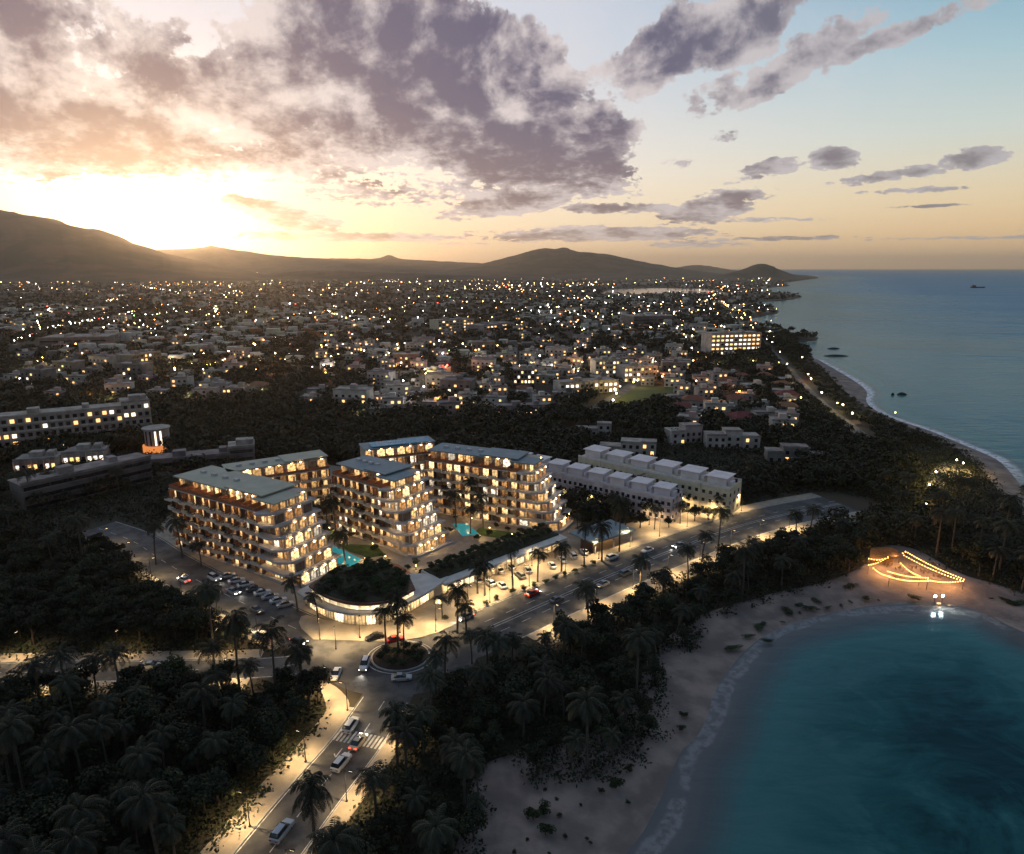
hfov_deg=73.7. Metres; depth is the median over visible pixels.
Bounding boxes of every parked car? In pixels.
[142,660,159,668]
[219,572,235,578]
[228,576,244,583]
[236,580,253,587]
[245,584,262,592]
[249,605,263,613]
[253,588,270,596]
[261,592,278,600]
[268,818,294,844]
[269,596,286,604]
[276,600,294,608]
[330,667,341,680]
[330,752,351,772]
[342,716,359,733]
[364,631,383,641]
[386,634,404,643]
[391,672,411,681]
[474,577,483,584]
[485,578,495,586]
[496,581,507,589]
[497,567,504,573]
[508,564,515,570]
[514,571,525,579]
[524,566,532,573]
[547,561,556,568]
[549,595,564,603]
[558,556,566,563]
[568,551,577,559]
[579,548,588,554]
[596,579,609,588]
[605,553,618,560]
[618,568,632,576]
[641,546,653,553]
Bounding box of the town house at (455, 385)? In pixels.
[440,375,475,397]
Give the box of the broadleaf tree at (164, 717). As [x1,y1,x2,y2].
[147,706,191,747]
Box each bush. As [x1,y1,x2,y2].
[362,556,372,561]
[370,544,378,550]
[376,650,384,658]
[382,644,391,652]
[385,657,397,664]
[391,647,402,655]
[397,658,410,665]
[400,641,410,647]
[404,649,415,655]
[411,641,422,648]
[411,653,421,659]
[415,648,424,655]
[473,534,480,540]
[523,806,541,819]
[536,822,556,834]
[538,798,550,814]
[605,776,625,787]
[626,764,632,771]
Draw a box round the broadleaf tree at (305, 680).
[287,665,332,706]
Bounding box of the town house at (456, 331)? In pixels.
[453,328,461,335]
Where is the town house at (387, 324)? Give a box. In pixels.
[382,322,391,329]
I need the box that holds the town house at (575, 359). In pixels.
[567,354,582,365]
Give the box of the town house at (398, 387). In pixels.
[380,380,410,395]
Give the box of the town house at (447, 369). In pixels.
[438,364,450,371]
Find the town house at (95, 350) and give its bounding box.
[85,346,99,353]
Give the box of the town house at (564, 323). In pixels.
[560,321,568,327]
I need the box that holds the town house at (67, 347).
[59,346,74,353]
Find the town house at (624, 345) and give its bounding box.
[618,344,629,348]
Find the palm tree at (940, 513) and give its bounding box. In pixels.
[928,505,954,555]
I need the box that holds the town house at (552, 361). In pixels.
[539,356,560,366]
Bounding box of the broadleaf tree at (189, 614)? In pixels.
[173,606,208,638]
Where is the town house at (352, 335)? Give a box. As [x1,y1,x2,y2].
[348,333,359,341]
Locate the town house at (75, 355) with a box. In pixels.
[65,352,80,358]
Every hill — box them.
[0,210,282,282]
[158,246,481,273]
[258,270,556,280]
[439,248,723,276]
[677,265,737,271]
[710,264,807,278]
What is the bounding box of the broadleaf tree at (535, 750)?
[525,738,546,770]
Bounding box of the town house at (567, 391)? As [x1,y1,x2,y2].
[552,387,575,397]
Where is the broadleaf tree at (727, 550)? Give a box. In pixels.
[720,546,737,562]
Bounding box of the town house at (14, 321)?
[8,319,22,324]
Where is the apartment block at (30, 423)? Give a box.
[0,402,124,452]
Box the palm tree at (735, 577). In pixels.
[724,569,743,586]
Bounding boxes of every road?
[0,650,328,681]
[82,521,340,651]
[234,694,412,853]
[447,497,857,657]
[590,381,640,409]
[720,304,869,436]
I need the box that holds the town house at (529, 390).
[516,387,535,398]
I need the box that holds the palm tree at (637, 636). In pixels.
[621,622,656,690]
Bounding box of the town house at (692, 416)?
[676,411,700,423]
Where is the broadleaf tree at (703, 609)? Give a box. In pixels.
[689,601,710,619]
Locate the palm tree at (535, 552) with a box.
[529,547,548,581]
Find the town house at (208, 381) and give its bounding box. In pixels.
[197,378,216,385]
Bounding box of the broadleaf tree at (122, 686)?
[104,673,144,702]
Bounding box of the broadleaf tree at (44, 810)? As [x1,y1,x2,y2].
[5,793,74,840]
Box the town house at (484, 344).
[471,338,494,354]
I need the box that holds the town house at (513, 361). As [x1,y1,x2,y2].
[505,358,516,366]
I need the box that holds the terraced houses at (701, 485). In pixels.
[578,444,741,515]
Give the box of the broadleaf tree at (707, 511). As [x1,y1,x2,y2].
[703,506,713,518]
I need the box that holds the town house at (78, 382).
[73,381,85,385]
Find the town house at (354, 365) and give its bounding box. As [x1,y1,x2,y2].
[346,362,365,373]
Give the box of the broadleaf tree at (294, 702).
[284,689,307,728]
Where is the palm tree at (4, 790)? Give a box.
[0,775,15,798]
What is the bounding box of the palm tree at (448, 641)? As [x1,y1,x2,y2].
[431,630,463,675]
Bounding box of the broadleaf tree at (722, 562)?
[707,551,734,575]
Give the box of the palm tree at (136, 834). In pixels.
[122,794,144,844]
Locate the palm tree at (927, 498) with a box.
[920,496,935,507]
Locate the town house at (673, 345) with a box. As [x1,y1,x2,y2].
[665,342,682,353]
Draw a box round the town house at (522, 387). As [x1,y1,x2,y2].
[515,385,532,389]
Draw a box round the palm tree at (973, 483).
[963,477,982,509]
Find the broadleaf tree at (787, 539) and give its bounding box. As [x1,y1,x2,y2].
[784,534,800,546]
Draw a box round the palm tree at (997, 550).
[986,543,1010,580]
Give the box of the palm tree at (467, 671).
[455,665,474,702]
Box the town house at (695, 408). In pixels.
[686,406,702,421]
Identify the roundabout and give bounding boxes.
[323,629,475,695]
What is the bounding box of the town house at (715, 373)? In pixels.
[707,368,728,382]
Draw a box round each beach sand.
[453,545,1023,853]
[812,359,1023,514]
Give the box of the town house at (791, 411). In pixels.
[775,407,799,425]
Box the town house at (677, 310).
[669,307,681,315]
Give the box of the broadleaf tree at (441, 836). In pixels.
[428,825,450,842]
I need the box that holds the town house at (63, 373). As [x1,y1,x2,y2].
[56,370,66,379]
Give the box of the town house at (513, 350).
[505,347,516,356]
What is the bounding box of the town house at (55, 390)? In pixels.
[43,387,65,396]
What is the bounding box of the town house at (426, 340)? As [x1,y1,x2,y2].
[412,335,434,347]
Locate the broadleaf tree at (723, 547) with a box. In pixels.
[715,543,740,562]
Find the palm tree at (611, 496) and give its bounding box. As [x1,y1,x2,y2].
[605,490,619,519]
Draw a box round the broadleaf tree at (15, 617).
[0,605,26,638]
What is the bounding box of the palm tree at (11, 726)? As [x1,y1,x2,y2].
[0,709,39,791]
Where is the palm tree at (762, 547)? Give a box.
[751,540,765,572]
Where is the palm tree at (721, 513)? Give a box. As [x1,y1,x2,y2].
[709,504,732,549]
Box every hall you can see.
[12,449,62,471]
[60,442,110,463]
[465,321,513,331]
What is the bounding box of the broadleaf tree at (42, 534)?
[33,530,53,549]
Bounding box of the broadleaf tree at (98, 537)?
[86,532,109,553]
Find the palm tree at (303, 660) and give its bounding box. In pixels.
[289,641,313,670]
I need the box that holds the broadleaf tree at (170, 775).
[131,766,185,795]
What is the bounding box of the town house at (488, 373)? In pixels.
[482,371,494,379]
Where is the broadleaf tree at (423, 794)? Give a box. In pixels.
[408,785,431,802]
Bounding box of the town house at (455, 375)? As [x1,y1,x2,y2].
[452,372,468,376]
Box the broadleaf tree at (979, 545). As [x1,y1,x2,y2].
[969,540,1007,566]
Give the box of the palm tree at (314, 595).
[303,588,324,621]
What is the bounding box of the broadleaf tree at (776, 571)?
[773,565,792,585]
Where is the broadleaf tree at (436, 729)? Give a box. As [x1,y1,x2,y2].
[427,722,447,746]
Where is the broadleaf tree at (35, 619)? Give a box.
[19,612,45,644]
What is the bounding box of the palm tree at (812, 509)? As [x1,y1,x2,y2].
[805,504,822,526]
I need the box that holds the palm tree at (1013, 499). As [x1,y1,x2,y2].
[997,492,1023,541]
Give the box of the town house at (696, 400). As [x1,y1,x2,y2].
[682,395,705,407]
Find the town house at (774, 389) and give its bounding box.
[772,386,793,391]
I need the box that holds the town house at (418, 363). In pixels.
[410,357,427,370]
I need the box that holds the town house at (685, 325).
[679,323,688,329]
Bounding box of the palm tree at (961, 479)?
[952,473,970,504]
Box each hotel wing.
[164,465,341,587]
[221,450,333,521]
[328,455,453,556]
[358,436,435,476]
[423,443,575,532]
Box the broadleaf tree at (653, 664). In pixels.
[641,655,665,683]
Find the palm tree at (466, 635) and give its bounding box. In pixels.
[459,627,478,663]
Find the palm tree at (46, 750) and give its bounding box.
[21,736,67,774]
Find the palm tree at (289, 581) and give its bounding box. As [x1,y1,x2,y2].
[281,573,303,610]
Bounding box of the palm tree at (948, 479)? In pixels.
[935,475,955,502]
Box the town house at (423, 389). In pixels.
[407,387,429,397]
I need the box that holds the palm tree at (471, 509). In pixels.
[462,504,478,533]
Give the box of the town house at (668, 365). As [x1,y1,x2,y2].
[661,358,686,375]
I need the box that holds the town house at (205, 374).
[199,367,222,377]
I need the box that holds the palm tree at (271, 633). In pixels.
[254,615,288,703]
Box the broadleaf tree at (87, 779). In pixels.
[74,762,119,803]
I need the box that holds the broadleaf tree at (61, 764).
[22,735,90,778]
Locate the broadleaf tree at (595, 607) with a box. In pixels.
[585,597,615,621]
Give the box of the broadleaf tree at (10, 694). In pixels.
[0,685,31,706]
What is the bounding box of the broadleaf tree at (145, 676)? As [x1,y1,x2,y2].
[138,660,164,687]
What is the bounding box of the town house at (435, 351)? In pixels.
[428,347,442,355]
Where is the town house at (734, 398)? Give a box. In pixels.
[722,394,747,404]
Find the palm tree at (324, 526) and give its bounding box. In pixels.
[322,521,330,530]
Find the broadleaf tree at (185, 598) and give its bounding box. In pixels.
[168,588,197,608]
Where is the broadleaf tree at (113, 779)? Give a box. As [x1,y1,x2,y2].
[95,762,128,797]
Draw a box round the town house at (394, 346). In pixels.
[389,344,399,349]
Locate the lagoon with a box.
[601,288,714,293]
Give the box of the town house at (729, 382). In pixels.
[719,379,735,390]
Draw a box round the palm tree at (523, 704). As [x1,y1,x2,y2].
[506,691,540,741]
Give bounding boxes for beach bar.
[861,546,902,563]
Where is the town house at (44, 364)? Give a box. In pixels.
[38,362,52,366]
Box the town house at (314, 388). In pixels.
[306,384,327,392]
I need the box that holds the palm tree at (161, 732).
[144,723,179,769]
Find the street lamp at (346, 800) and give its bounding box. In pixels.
[344,769,352,801]
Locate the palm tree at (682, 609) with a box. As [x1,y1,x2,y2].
[671,602,693,634]
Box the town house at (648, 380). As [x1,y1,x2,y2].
[641,374,655,385]
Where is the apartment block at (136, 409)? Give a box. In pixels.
[119,393,151,427]
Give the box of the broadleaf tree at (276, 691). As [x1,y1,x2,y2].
[263,682,292,706]
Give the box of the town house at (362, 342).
[352,339,364,345]
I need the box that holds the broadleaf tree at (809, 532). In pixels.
[804,528,823,541]
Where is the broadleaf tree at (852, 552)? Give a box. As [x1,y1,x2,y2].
[841,543,862,573]
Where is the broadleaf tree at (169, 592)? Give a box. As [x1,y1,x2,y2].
[161,585,181,603]
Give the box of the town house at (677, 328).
[668,326,683,331]
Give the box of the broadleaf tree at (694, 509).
[687,506,704,520]
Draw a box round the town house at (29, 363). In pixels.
[19,361,39,366]
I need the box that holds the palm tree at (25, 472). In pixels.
[13,465,37,481]
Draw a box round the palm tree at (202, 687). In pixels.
[182,674,221,726]
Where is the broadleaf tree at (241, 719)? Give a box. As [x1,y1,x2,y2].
[226,706,265,739]
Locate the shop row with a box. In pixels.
[421,528,567,594]
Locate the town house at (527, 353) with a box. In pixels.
[519,348,535,359]
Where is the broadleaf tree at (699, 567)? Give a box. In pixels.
[689,560,709,575]
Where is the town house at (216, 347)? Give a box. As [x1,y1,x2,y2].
[203,343,217,351]
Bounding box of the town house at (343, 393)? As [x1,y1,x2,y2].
[332,384,373,408]
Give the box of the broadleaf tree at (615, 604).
[612,602,626,622]
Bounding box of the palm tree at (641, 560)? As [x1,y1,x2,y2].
[630,553,651,582]
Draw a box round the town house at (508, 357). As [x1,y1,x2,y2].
[502,356,517,363]
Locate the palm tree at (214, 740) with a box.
[198,730,231,774]
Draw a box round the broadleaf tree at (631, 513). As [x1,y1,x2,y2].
[621,511,634,524]
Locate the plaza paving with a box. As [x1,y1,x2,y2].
[152,465,706,623]
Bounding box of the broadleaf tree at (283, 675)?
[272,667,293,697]
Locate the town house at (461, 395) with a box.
[457,389,476,404]
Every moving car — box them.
[177,576,189,583]
[207,572,220,581]
[226,587,239,595]
[252,630,265,639]
[290,635,307,644]
[348,733,366,751]
[359,655,370,670]
[459,613,474,621]
[525,589,539,597]
[672,541,682,548]
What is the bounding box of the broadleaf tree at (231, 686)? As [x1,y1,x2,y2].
[220,682,239,716]
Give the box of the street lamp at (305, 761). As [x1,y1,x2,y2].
[296,729,306,762]
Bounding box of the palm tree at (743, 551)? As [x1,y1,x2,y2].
[730,541,759,594]
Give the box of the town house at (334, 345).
[324,341,343,349]
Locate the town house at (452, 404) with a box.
[436,396,460,415]
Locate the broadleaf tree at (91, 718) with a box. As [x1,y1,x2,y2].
[73,714,97,729]
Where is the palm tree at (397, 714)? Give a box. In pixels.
[378,700,410,766]
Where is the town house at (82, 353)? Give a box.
[77,351,94,357]
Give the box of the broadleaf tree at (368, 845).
[312,821,379,853]
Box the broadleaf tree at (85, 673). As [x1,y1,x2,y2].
[53,663,100,687]
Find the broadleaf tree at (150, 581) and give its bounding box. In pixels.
[142,579,162,587]
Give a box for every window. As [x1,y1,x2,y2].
[221,489,226,495]
[229,490,235,497]
[236,491,241,499]
[244,494,250,501]
[252,469,261,475]
[265,467,273,474]
[270,504,278,511]
[274,540,278,546]
[275,465,283,472]
[275,513,283,523]
[275,528,279,536]
[279,540,284,547]
[280,476,286,481]
[280,500,287,508]
[280,525,288,535]
[284,552,289,559]
[285,510,293,519]
[286,537,293,547]
[287,463,295,471]
[288,474,295,481]
[288,564,294,571]
[290,497,297,504]
[290,521,298,531]
[291,549,299,559]
[294,506,302,516]
[295,533,303,543]
[296,462,304,469]
[296,561,304,571]
[299,492,306,501]
[299,518,307,527]
[300,472,307,479]
[300,483,306,488]
[300,545,308,555]
[301,573,309,583]
[304,503,311,512]
[305,529,312,539]
[306,557,313,567]
[308,461,316,467]
[309,514,316,524]
[310,541,317,551]
[311,481,318,487]
[311,490,317,496]
[311,568,318,579]
[314,526,321,535]
[315,552,322,562]
[317,459,325,466]
[317,607,325,615]
[319,537,326,547]
[320,564,327,574]
[321,469,328,476]
[322,488,329,494]
[324,548,331,558]
[325,610,333,619]
[329,560,336,570]
[334,613,343,622]
[344,614,354,623]
[355,616,365,624]
[365,450,373,455]
[366,615,375,624]
[368,472,373,478]
[377,449,384,455]
[386,448,393,454]
[390,481,397,487]
[395,490,401,498]
[397,447,404,453]
[398,457,404,462]
[398,479,404,485]
[399,501,405,510]
[402,525,406,532]
[403,487,409,496]
[403,512,410,520]
[405,536,410,543]
[406,446,413,452]
[406,476,412,483]
[407,498,413,507]
[408,523,414,531]
[409,547,414,553]
[410,456,415,462]
[410,485,416,493]
[410,599,419,609]
[411,509,417,518]
[412,534,418,543]
[414,472,419,480]
[415,495,420,504]
[416,520,421,528]
[417,445,424,451]
[417,545,423,554]
[418,455,423,460]
[418,482,423,490]
[419,506,425,514]
[420,530,426,539]
[420,593,428,604]
[422,493,428,501]
[423,517,429,525]
[424,541,430,550]
[425,444,432,449]
[426,503,432,512]
[427,527,433,536]
[429,462,433,467]
[429,590,433,599]
[430,451,437,457]
[430,514,436,522]
[432,538,437,547]
[435,524,440,533]
[439,535,445,544]
[440,452,446,458]
[442,585,450,593]
[446,464,451,470]
[448,453,454,459]
[454,465,459,471]
[458,455,464,460]
[464,466,469,472]
[465,576,473,583]
[466,456,472,461]
[472,467,478,474]
[476,457,483,463]
[482,478,487,484]
[483,468,488,475]
[484,457,491,464]
[491,489,497,494]
[491,507,497,511]
[492,470,496,476]
[492,480,497,485]
[492,497,497,503]
[495,458,501,465]
[496,564,504,572]
[500,499,506,504]
[502,471,507,477]
[502,507,507,513]
[503,459,509,466]
[506,560,514,568]
[510,472,515,478]
[511,482,516,488]
[511,518,516,523]
[516,557,523,564]
[519,493,524,498]
[520,511,526,516]
[520,520,527,525]
[525,554,533,561]
[528,512,534,517]
[529,521,537,525]
[534,484,538,491]
[537,514,543,518]
[538,494,543,500]
[542,504,547,510]
[545,514,552,520]
[549,524,557,529]
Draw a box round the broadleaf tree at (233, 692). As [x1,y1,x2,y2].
[214,688,251,725]
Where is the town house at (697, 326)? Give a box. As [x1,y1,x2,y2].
[689,322,706,330]
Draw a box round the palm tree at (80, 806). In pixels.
[48,792,109,853]
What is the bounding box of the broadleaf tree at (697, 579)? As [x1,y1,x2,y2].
[692,575,703,582]
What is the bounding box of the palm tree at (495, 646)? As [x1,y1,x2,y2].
[482,631,511,685]
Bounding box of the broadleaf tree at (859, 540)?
[849,533,870,548]
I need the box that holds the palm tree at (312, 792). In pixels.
[289,769,332,853]
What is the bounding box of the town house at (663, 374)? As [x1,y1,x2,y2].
[660,370,677,382]
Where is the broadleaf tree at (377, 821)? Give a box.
[360,806,393,851]
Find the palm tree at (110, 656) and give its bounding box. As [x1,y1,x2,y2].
[93,642,134,707]
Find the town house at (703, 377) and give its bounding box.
[692,372,710,385]
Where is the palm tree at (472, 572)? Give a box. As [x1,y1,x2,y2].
[468,562,485,593]
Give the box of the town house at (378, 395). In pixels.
[374,391,384,403]
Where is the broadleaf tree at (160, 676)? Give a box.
[142,665,181,703]
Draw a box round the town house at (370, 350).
[363,348,373,353]
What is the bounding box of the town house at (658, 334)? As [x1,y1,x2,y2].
[649,333,662,338]
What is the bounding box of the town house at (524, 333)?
[519,330,530,338]
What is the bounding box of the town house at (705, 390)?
[694,384,714,397]
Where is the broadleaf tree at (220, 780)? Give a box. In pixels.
[193,758,240,806]
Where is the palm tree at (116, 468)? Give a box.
[108,465,124,492]
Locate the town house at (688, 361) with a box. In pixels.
[668,357,690,369]
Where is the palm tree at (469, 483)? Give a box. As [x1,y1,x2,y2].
[462,477,478,519]
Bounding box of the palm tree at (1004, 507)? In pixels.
[997,500,1018,518]
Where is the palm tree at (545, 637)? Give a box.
[537,630,553,651]
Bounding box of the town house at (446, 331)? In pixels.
[440,329,452,337]
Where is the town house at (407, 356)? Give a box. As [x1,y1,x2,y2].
[392,349,419,368]
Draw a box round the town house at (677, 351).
[671,348,687,358]
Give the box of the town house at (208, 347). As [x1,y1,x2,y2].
[199,344,214,352]
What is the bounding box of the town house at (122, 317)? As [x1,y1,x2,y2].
[112,313,131,322]
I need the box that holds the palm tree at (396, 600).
[383,588,410,647]
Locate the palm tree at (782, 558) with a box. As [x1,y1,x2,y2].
[772,553,792,589]
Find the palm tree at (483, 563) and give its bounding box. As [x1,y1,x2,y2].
[472,556,494,595]
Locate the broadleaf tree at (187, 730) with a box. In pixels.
[158,717,210,769]
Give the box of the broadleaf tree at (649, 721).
[634,711,659,730]
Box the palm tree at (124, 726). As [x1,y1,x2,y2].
[109,716,136,754]
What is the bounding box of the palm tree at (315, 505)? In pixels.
[312,502,322,516]
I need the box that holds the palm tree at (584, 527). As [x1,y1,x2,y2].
[575,521,595,564]
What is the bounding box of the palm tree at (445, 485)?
[439,482,451,512]
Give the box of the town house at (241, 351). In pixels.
[229,345,251,358]
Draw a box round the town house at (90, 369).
[80,364,102,373]
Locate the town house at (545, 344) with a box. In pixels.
[539,341,552,350]
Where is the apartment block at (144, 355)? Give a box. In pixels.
[116,349,162,365]
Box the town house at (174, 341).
[167,338,181,344]
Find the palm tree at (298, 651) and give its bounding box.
[280,638,312,697]
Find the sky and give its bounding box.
[0,0,1023,268]
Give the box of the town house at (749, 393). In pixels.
[735,389,755,399]
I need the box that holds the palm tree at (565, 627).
[550,615,580,666]
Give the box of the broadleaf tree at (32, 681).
[21,671,47,698]
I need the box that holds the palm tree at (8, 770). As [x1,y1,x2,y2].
[0,715,23,789]
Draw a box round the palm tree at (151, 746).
[144,735,159,763]
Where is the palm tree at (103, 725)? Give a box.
[81,714,118,762]
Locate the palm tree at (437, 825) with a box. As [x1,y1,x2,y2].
[412,803,460,853]
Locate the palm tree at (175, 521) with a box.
[164,513,186,557]
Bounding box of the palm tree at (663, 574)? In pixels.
[654,570,675,594]
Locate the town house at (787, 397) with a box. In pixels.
[777,393,796,401]
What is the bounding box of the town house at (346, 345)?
[340,343,351,351]
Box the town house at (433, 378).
[425,370,452,388]
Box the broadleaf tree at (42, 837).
[16,833,68,853]
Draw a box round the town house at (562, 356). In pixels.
[557,354,566,359]
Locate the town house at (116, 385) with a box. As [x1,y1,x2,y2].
[103,380,134,394]
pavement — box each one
[0,649,262,661]
[29,678,249,695]
[88,543,279,650]
[200,707,353,853]
[299,597,474,641]
[303,708,407,853]
[315,681,348,739]
[471,493,820,608]
[527,511,860,645]
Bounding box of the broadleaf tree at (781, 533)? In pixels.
[773,527,789,541]
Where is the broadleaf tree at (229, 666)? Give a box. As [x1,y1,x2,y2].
[207,658,239,685]
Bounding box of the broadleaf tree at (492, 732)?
[479,719,504,747]
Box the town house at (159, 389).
[145,386,169,398]
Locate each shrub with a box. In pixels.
[328,569,337,574]
[343,569,352,574]
[384,564,393,569]
[396,569,406,574]
[402,574,410,581]
[427,561,436,567]
[434,559,443,563]
[437,563,449,571]
[442,554,452,562]
[457,558,465,565]
[466,547,473,553]
[472,545,482,549]
[486,541,496,546]
[506,533,516,537]
[519,528,529,533]
[521,537,528,542]
[724,644,742,650]
[741,634,755,637]
[753,623,763,630]
[759,638,772,641]
[781,606,792,613]
[799,605,820,609]
[811,597,821,602]
[843,583,857,588]
[908,594,920,599]
[1002,599,1019,605]
[1012,600,1023,604]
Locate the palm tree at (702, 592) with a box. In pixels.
[692,584,710,605]
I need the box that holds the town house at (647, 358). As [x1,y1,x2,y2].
[638,355,653,363]
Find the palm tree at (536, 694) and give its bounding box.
[531,681,547,708]
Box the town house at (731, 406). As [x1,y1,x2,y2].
[727,402,736,411]
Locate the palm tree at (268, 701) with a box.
[257,695,275,710]
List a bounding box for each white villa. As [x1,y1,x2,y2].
[577,421,611,436]
[599,437,656,455]
[664,422,703,444]
[703,427,760,449]
[764,442,824,462]
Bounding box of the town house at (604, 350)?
[595,346,610,357]
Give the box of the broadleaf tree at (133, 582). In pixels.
[119,580,141,597]
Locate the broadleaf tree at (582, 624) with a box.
[574,619,596,630]
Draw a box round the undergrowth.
[0,428,1023,853]
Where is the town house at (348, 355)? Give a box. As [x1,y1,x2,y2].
[341,352,357,359]
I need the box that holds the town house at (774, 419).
[768,413,797,431]
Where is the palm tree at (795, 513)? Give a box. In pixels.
[786,509,803,529]
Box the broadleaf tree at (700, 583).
[696,579,710,590]
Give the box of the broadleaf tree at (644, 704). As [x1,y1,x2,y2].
[626,688,652,713]
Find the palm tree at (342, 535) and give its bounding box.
[329,526,349,564]
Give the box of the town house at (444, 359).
[441,357,452,361]
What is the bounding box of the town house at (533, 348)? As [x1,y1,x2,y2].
[529,346,538,354]
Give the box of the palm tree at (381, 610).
[371,601,394,646]
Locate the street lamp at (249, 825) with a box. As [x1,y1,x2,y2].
[238,790,250,826]
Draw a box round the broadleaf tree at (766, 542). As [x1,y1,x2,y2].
[763,538,776,566]
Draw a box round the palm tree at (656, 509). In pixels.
[650,504,662,529]
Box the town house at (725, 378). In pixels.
[717,376,737,386]
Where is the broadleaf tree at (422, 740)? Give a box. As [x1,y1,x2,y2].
[386,705,441,753]
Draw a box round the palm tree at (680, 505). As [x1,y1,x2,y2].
[674,501,685,523]
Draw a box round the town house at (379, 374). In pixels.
[366,367,395,384]
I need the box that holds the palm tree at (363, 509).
[354,503,366,519]
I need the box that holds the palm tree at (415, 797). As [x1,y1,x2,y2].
[400,785,429,829]
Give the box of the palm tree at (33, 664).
[14,653,50,697]
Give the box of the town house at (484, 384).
[477,380,490,391]
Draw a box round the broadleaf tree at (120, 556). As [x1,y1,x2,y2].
[103,549,136,578]
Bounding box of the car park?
[927,462,970,487]
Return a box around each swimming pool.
[332,546,362,566]
[452,523,478,536]
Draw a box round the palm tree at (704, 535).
[698,529,715,562]
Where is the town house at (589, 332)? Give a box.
[583,330,593,336]
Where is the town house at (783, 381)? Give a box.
[771,380,791,387]
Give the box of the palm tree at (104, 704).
[88,692,124,720]
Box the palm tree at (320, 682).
[310,666,329,702]
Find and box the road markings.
[0,497,856,853]
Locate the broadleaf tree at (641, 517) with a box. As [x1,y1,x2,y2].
[630,511,648,527]
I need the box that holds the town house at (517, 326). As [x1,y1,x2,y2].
[513,324,523,332]
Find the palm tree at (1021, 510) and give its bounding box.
[1006,502,1023,534]
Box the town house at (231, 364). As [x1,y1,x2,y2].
[217,359,246,372]
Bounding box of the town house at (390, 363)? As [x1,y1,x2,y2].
[383,359,399,371]
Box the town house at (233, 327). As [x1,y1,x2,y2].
[231,324,247,330]
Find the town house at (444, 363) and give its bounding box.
[435,360,451,366]
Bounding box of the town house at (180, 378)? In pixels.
[170,373,194,387]
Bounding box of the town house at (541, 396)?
[531,391,552,402]
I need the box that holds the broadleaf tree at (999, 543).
[992,541,1007,563]
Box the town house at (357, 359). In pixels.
[351,358,363,361]
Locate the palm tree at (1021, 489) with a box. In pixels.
[1018,484,1023,495]
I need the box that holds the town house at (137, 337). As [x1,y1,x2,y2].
[130,334,147,341]
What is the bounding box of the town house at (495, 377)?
[489,373,504,382]
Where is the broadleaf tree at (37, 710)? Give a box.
[23,694,71,732]
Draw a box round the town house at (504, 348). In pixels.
[500,345,517,352]
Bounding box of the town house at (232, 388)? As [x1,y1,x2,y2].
[225,382,249,394]
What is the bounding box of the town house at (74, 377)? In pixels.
[63,372,89,383]
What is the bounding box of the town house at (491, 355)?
[476,352,493,356]
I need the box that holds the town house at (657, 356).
[648,352,661,362]
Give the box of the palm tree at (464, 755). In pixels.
[444,739,484,809]
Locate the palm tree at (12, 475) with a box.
[5,472,17,483]
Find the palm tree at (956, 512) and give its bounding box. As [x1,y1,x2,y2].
[946,507,969,552]
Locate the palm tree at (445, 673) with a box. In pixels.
[441,668,467,700]
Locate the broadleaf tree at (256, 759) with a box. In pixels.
[229,743,272,780]
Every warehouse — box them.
[38,332,119,347]
[621,313,673,325]
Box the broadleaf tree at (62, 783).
[14,777,72,812]
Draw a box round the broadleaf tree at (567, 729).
[561,726,585,748]
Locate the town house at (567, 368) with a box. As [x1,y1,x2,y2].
[557,365,574,377]
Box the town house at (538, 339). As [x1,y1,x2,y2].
[532,336,545,344]
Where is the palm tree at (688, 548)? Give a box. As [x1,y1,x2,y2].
[677,543,696,579]
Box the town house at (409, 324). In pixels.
[405,322,413,328]
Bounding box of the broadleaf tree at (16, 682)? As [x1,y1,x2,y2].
[0,668,40,704]
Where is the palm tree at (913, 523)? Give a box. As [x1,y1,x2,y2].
[907,514,922,534]
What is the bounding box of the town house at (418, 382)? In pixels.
[408,378,423,386]
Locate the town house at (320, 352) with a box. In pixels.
[314,347,327,357]
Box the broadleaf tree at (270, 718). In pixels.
[247,703,287,749]
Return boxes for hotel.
[701,330,761,353]
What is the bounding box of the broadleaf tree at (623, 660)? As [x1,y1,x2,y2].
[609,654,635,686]
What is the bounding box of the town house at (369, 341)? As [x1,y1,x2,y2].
[364,338,374,345]
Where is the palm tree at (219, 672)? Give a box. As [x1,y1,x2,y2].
[202,666,228,717]
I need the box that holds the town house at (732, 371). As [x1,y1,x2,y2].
[722,369,737,376]
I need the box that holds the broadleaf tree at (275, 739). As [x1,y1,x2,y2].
[255,725,287,760]
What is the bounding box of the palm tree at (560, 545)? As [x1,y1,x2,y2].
[551,541,570,571]
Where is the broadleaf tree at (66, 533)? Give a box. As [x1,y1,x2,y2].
[53,525,78,550]
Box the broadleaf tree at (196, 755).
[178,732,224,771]
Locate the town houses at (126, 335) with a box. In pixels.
[0,278,773,362]
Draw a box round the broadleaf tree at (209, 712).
[189,686,232,728]
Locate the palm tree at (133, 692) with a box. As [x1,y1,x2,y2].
[121,680,150,726]
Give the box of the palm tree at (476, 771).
[467,756,487,796]
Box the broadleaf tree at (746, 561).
[733,556,759,577]
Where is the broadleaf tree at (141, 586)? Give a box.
[130,582,151,608]
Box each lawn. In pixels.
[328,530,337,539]
[338,544,382,557]
[476,528,520,539]
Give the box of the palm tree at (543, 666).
[527,655,558,699]
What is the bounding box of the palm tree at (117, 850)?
[105,837,139,853]
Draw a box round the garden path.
[389,563,411,573]
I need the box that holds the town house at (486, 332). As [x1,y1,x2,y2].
[482,330,491,334]
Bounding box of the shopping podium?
[297,563,448,624]
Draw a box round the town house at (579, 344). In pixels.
[571,341,586,348]
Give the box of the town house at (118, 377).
[103,374,129,383]
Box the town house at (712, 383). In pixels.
[699,380,717,393]
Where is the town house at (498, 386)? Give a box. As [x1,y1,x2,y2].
[490,381,507,394]
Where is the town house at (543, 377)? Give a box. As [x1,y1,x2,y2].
[535,371,555,383]

